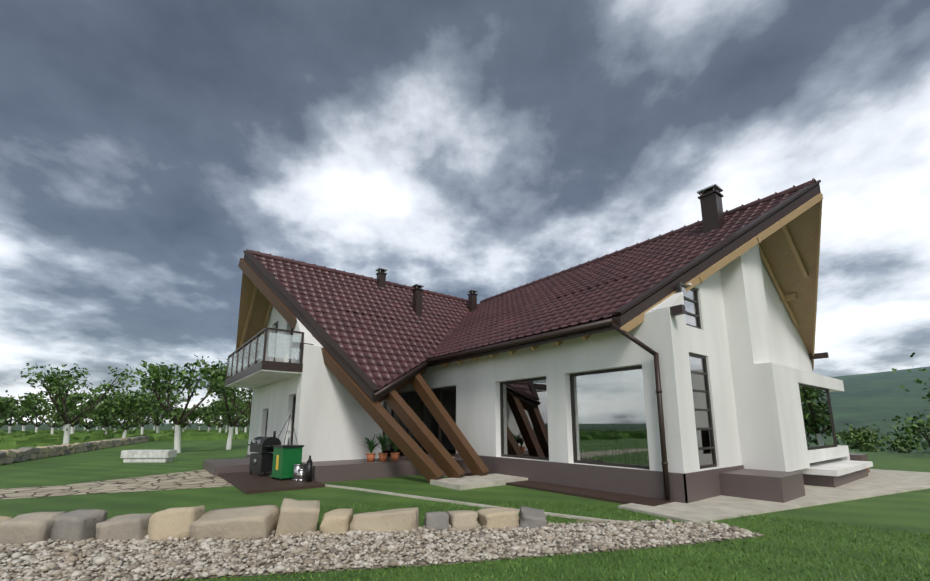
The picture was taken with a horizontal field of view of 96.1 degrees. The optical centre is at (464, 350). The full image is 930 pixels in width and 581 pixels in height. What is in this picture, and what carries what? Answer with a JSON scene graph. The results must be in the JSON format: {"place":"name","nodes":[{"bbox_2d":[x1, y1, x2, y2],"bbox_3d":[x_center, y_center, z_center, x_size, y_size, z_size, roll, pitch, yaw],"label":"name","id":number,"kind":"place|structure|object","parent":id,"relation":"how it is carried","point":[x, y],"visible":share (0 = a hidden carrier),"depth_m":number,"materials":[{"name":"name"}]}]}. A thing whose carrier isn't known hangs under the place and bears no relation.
{"place":"outdoors","nodes":[
{"label":"outdoors","id":0,"kind":"place"},
{"bbox_2d":[234,273,270,372],"bbox_3d":[-3.042,-0.255,21.565,16.160,4.532,4.166,8,-13,-37],"label":"roof","id":1,"kind":"object","parent":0,"point":[258,314],"visible":0.14,"depth_m":16.82,"materials":[{"name":"wood"}]},
{"bbox_2d":[254,255,469,387],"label":"tiles","id":2,"kind":"object","parent":1,"relation":"on","point":[381,351],"visible":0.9,"depth_m":15.65,"materials":[{"name":"brown tile"}]},
{"bbox_2d":[243,250,379,391],"bbox_3d":[-5.348,-1.259,13.875,6.122,5.459,0.246,-4,-11,23],"label":"verge cap","id":3,"kind":"object","parent":2,"relation":"attached to","point":[337,348],"visible":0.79,"depth_m":13.53,"materials":[{"name":"brown"}]},
{"bbox_2d":[246,249,467,302],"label":"ridge","id":4,"kind":"structure","parent":2,"relation":"on","point":[300,263],"depth_m":17.59,"materials":[{"name":"tile"}]},
{"bbox_2d":[346,275,626,343],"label":"snow guards","id":5,"kind":"object","parent":2,"relation":"on","point":[625,276],"visible":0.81,"depth_m":15.47,"materials":[{"name":"metal"}]},
{"bbox_2d":[0,439,929,580],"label":"lawn","id":6,"kind":"structure","parent":0,"point":[906,511],"depth_m":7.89,"materials":[{"name":"green plant"}]},
{"bbox_2d":[0,436,148,464],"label":"dry stone wall","id":7,"kind":"structure","parent":6,"relation":"on","point":[21,454],"depth_m":21.01,"materials":[{"name":"stone"}]},
{"bbox_2d":[0,470,232,499],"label":"stone path","id":8,"kind":"structure","parent":6,"relation":"on","point":[192,479],"depth_m":10.53,"materials":[{"name":"beige stone"}]},
{"bbox_2d":[120,450,176,462],"bbox_3d":[-13.251,4.426,17.522,1.900,0.500,0.600,0,-10,-3],"label":"stone bench","id":9,"kind":"object","parent":6,"relation":"on","point":[146,456],"visible":0.98,"depth_m":17.26,"materials":[{"name":"white stone"}]},
{"bbox_2d":[203,458,249,475],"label":"plinth","id":10,"kind":"structure","parent":6,"relation":"on","point":[214,467],"depth_m":13.29,"materials":[{"name":"concrete"}]},
{"bbox_2d":[0,498,546,545],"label":"stone row","id":11,"kind":"object","parent":6,"relation":"on","point":[292,516],"visible":0.83,"depth_m":5.76,"materials":[{"name":"stone"}]},
{"bbox_2d":[247,305,312,454],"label":"gable wall","id":12,"kind":"structure","parent":6,"relation":"on","point":[275,399],"depth_m":15.12,"materials":[{"name":"paint"}]},
{"bbox_2d":[225,327,303,387],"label":"balcony","id":13,"kind":"structure","parent":12,"relation":"attached to","point":[263,372],"depth_m":12.97,"materials":[{"name":"glass"}]},
{"bbox_2d":[265,409,267,436],"bbox_3d":[-7.471,2.855,15.973,0.070,1.250,0.900,8,-13,-37],"label":"window","id":14,"kind":"structure","parent":12,"relation":"attached to","point":[266,423],"depth_m":16.27,"materials":[{"name":"grey"}]},
{"bbox_2d":[289,327,293,362],"bbox_3d":[-5.886,-0.361,14.452,0.070,2.050,0.900,8,-13,-37],"label":"window","id":15,"kind":"structure","parent":12,"relation":"attached to","point":[292,329],"depth_m":14.69,"materials":[{"name":"grey"}]},
{"bbox_2d":[290,395,295,444],"bbox_3d":[-5.353,2.486,13.241,0.070,2.180,0.850,8,-13,-37],"label":"glass door","id":16,"kind":"structure","parent":12,"relation":"attached to","point":[293,418],"depth_m":13.54,"materials":[{"name":"grey"}]},
{"bbox_2d":[294,336,382,461],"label":"side wall","id":17,"kind":"structure","parent":6,"relation":"on","point":[334,421],"depth_m":13.07,"materials":[{"name":"paint"}]},
{"bbox_2d":[244,253,428,401],"bbox_3d":[-2.148,-0.615,16.282,11.160,5.634,5.270,8,-13,-37],"label":"fascia board","id":18,"kind":"object","parent":17,"relation":"on","point":[346,367],"visible":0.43,"depth_m":13.51,"materials":[{"name":"wood"}]},
{"bbox_2d":[0,519,762,580],"bbox_3d":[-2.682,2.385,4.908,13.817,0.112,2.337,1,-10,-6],"label":"gravel","id":19,"kind":"structure","parent":6,"relation":"on","point":[66,559],"depth_m":5.12,"materials":[{"name":"grey gravel"}]},
{"bbox_2d":[301,450,470,482],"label":"plinth","id":20,"kind":"structure","parent":6,"relation":"on","point":[341,470],"depth_m":12.10,"materials":[{"name":"paint"}]},
{"bbox_2d":[361,435,386,461],"bbox_3d":[-2.840,2.948,12.588,1.005,0.782,0.803,0,-10,-3],"label":"potted plant","id":21,"kind":"object","parent":20,"relation":"on","point":[371,455],"visible":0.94,"depth_m":12.49,"materials":[{"name":"green plant"}]},
{"bbox_2d":[376,432,391,461],"bbox_3d":[-2.525,2.892,12.736,0.891,0.943,0.843,-7,-12,34],"label":"potted plant","id":22,"kind":"object","parent":20,"relation":"on","point":[382,456],"visible":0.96,"depth_m":12.62,"materials":[{"name":"green plant"}]},
{"bbox_2d":[387,439,399,460],"bbox_3d":[-2.115,3.017,12.872,1.092,0.745,0.838,8,-13,-37],"label":"potted plant","id":23,"kind":"object","parent":20,"relation":"on","point":[394,455],"visible":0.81,"depth_m":12.74,"materials":[{"name":"green plant"}]},
{"bbox_2d":[218,471,674,505],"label":"deck","id":24,"kind":"structure","parent":6,"relation":"on","point":[248,483],"depth_m":10.06,"materials":[{"name":"brown wood"}]},
{"bbox_2d":[247,431,280,476],"bbox_3d":[-5.993,3.051,12.474,1.500,1.280,0.605,-8,-13,40],"label":"grill","id":25,"kind":"object","parent":24,"relation":"on","point":[261,457],"visible":0.83,"depth_m":12.22,"materials":[{"name":"black paint"}]},
{"bbox_2d":[270,414,303,479],"bbox_3d":[-4.948,2.673,11.698,0.660,1.752,0.600,-9,-14,42],"label":"green garden cart","id":26,"kind":"object","parent":24,"relation":"on","point":[287,457],"visible":0.92,"depth_m":11.42,"materials":[{"name":"green"}]},
{"bbox_2d":[292,464,302,480],"bbox_3d":[-4.494,3.268,11.242,0.254,0.420,0.248,8,-13,-37],"label":"metal canister","id":27,"kind":"object","parent":24,"relation":"on","point":[296,468],"visible":0.54,"depth_m":11.15,"materials":[{"name":"silver metal"}]},
{"bbox_2d":[297,469,305,480],"bbox_3d":[-4.362,3.312,11.145,0.212,0.300,0.207,8,-13,-37],"label":"keg","id":28,"kind":"object","parent":24,"relation":"on","point":[301,475],"visible":0.94,"depth_m":11.07,"materials":[{"name":"silver metal"}]},
{"bbox_2d":[305,456,312,481],"bbox_3d":[-4.100,3.104,11.002,0.150,0.660,0.150,8,-13,-37],"label":"gas bottle","id":29,"kind":"object","parent":24,"relation":"on","point":[309,471],"visible":1,"depth_m":10.94,"materials":[{"name":"black paint"}]},
{"bbox_2d":[238,258,488,482],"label":"beams","id":30,"kind":"structure","parent":24,"relation":"on","point":[417,456],"depth_m":12.37,"materials":[{"name":"brown wood"}]},
{"bbox_2d":[430,474,527,489],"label":"stone step","id":31,"kind":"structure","parent":6,"relation":"on","point":[473,482],"depth_m":10.84,"materials":[{"name":"stone"}]},
{"bbox_2d":[246,453,743,502],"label":"plinth","id":32,"kind":"structure","parent":6,"relation":"on","point":[692,486],"depth_m":9.35,"materials":[{"name":"paint"}]},
{"bbox_2d":[325,484,670,526],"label":"garden path","id":33,"kind":"structure","parent":6,"relation":"on","point":[473,504],"depth_m":8.31,"materials":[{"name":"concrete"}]},
{"bbox_2d":[383,304,662,471],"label":"long wall","id":34,"kind":"structure","parent":6,"relation":"on","point":[477,385],"depth_m":11.05,"materials":[{"name":"paint"}]},
{"bbox_2d":[390,386,455,456],"bbox_3d":[-1.676,2.781,16.413,0.070,2.450,5.100,8,-13,-37],"label":"window","id":35,"kind":"structure","parent":34,"relation":"attached to","point":[446,396],"depth_m":15.82,"materials":[{"name":"grey"}]},
{"bbox_2d":[372,318,669,499],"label":"gutters","id":36,"kind":"object","parent":34,"relation":"attached to","point":[590,326],"visible":0.96,"depth_m":9.52,"materials":[{"name":"brown metal"}]},
{"bbox_2d":[500,377,548,460],"bbox_3d":[1.747,1.952,12.039,0.070,2.250,2.070,8,-13,-37],"label":"long window","id":37,"kind":"structure","parent":34,"relation":"attached to","point":[523,418],"depth_m":12.06,"materials":[{"name":"grey"}]},
{"bbox_2d":[570,365,649,468],"bbox_3d":[3.408,1.573,9.912,0.070,2.250,2.120,8,-13,-37],"label":"long window","id":38,"kind":"structure","parent":34,"relation":"attached to","point":[584,386],"depth_m":10.01,"materials":[{"name":"grey"}]},
{"bbox_2d":[576,519,637,523],"bbox_3d":[2.882,2.666,6.237,2.547,0.001,1.033,-2,-10,13],"label":"soil patch","id":39,"kind":"object","parent":6,"relation":"on","point":[578,520],"visible":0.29,"depth_m":6.74,"materials":[{"name":"brown soil"}]},
{"bbox_2d":[653,256,812,472],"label":"gable wall","id":40,"kind":"structure","parent":6,"relation":"on","point":[678,339],"depth_m":9.53,"materials":[{"name":"paint"}]},
{"bbox_2d":[677,282,700,328],"bbox_3d":[5.135,-1.001,9.572,0.850,1.000,0.070,8,-13,-37],"label":"window","id":41,"kind":"structure","parent":40,"relation":"attached to","point":[692,314],"depth_m":9.60,"materials":[{"name":"grey"}]},
{"bbox_2d":[689,353,716,468],"bbox_3d":[5.174,1.303,9.194,0.950,2.470,0.070,8,-13,-37],"label":"tall window","id":42,"kind":"structure","parent":40,"relation":"attached to","point":[701,393],"depth_m":9.25,"materials":[{"name":"grey"}]},
{"bbox_2d":[0,352,929,453],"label":"trees","id":43,"kind":"object","parent":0,"point":[138,404],"depth_m":35.20,"materials":[{"name":"green plant"}]},
{"bbox_2d":[0,366,929,453],"bbox_3d":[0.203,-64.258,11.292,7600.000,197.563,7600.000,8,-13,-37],"label":"hills","id":44,"kind":"structure","parent":0,"point":[869,400],"depth_m":561.80,"materials":[{"name":"green plant"}]},
{"bbox_2d":[0,0,929,423],"label":"sky","id":45,"kind":"structure","parent":0,"point":[490,148],"materials":[{"name":"grey"}]},
{"bbox_2d":[384,450,648,465],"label":"floor","id":46,"kind":"structure","parent":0,"point":[600,456],"depth_m":13.36,"materials":[{"name":"brown wood"}]},
{"bbox_2d":[596,369,647,458],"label":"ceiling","id":47,"kind":"structure","parent":46,"relation":"on","point":[629,398],"depth_m":14.27,"materials":[{"name":"grey paint"}]},
{"bbox_2d":[597,428,710,464],"bbox_3d":[4.301,2.697,11.807,3.640,1.000,5.540,8,-13,-37],"label":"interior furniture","id":48,"kind":"object","parent":46,"relation":"on","point":[603,439],"depth_m":10.51,"materials":[{"name":"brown wood"}]},
{"bbox_2d":[246,304,828,367],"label":"purlin ends","id":49,"kind":"object","parent":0,"point":[676,310],"visible":0.25,"depth_m":12.72,"materials":[{"name":"brown wood"}]},
{"bbox_2d":[239,225,807,363],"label":"roof beams","id":50,"kind":"structure","parent":49,"relation":"attached to","point":[784,298],"depth_m":13.32,"materials":[{"name":"beige wood"}]},
{"bbox_2d":[428,184,820,366],"bbox_3d":[2.838,-1.638,14.593,5.500,4.212,14.270,8,-13,-37],"label":"roof","id":51,"kind":"object","parent":50,"relation":"on","point":[633,312],"visible":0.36,"depth_m":10.14,"materials":[{"name":"metal"}]},
{"bbox_2d":[442,334,591,366],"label":"rafter tails","id":52,"kind":"object","parent":51,"relation":"attached to","point":[556,343],"visible":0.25,"depth_m":11.85,"materials":[{"name":"brown wood"}]},
{"bbox_2d":[375,184,723,316],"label":"chimneys","id":53,"kind":"object","parent":51,"relation":"on","point":[710,197],"visible":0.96,"depth_m":12.16,"materials":[{"name":"brown"}]},
{"bbox_2d":[429,189,799,357],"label":"tiles","id":54,"kind":"object","parent":51,"relation":"on","point":[539,307],"visible":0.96,"depth_m":12.67,"materials":[{"name":"brown tile"}]},
{"bbox_2d":[480,178,815,302],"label":"ridge","id":55,"kind":"structure","parent":51,"relation":"on","point":[775,195],"depth_m":14.28,"materials":[{"name":"tile"}]},
{"bbox_2d":[614,180,820,313],"bbox_3d":[6.337,-2.648,10.133,6.167,4.028,0.228,2,-10,-12],"label":"verge cap","id":56,"kind":"object","parent":51,"relation":"attached to","point":[683,269],"visible":0.93,"depth_m":9.93,"materials":[{"name":"brown metal"}]},
{"bbox_2d":[620,193,822,370],"bbox_3d":[8.559,-1.944,11.671,11.112,4.081,2.697,8,-13,-37],"label":"verge board","id":57,"kind":"object","parent":51,"relation":"attached to","point":[718,265],"visible":0.89,"depth_m":10.25,"materials":[{"name":"beige wood"}]},
{"bbox_2d":[618,469,929,523],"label":"patio","id":58,"kind":"structure","parent":0,"point":[876,482],"depth_m":8.36,"materials":[{"name":"concrete"}]},
{"bbox_2d":[719,453,869,502],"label":"plinth","id":59,"kind":"structure","parent":58,"relation":"on","point":[774,486],"depth_m":8.63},
{"bbox_2d":[731,362,872,475],"bbox_3d":[9.621,1.886,11.589,6.600,3.020,1.349,8,-13,-37],"label":"bay frame","id":60,"kind":"object","parent":58,"relation":"on","point":[771,428],"visible":0.83,"depth_m":9.95,"materials":[{"name":"white paint"}]},
{"bbox_2d":[720,244,773,365],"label":"pier","id":61,"kind":"structure","parent":60,"relation":"on","point":[747,324],"depth_m":10.48,"materials":[{"name":"paint"}]},
{"bbox_2d":[798,383,837,449],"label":"window","id":62,"kind":"structure","parent":60,"relation":"in","point":[819,426],"depth_m":11.64,"materials":[{"name":"clear glass"}]},
{"bbox_2d":[803,468,867,487],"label":"bay plinth","id":63,"kind":"structure","parent":58,"relation":"on","point":[823,480],"depth_m":10.46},
{"bbox_2d":[760,201,819,363],"bbox_3d":[5.766,-0.735,19.730,5.500,4.232,18.970,8,-13,-37],"label":"soffit","id":64,"kind":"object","parent":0,"point":[803,227],"visible":0.14,"depth_m":12.72,"materials":[{"name":"wood"}]},
{"label":"meadow sheet","id":65,"kind":"object","parent":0,"visible":0},
{"bbox_2d":[0,429,248,449],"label":"meadow tufts","id":66,"kind":"object","parent":65,"relation":"on","point":[15,439],"visible":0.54,"depth_m":43.13,"materials":[{"name":"green plant"}]}
]}

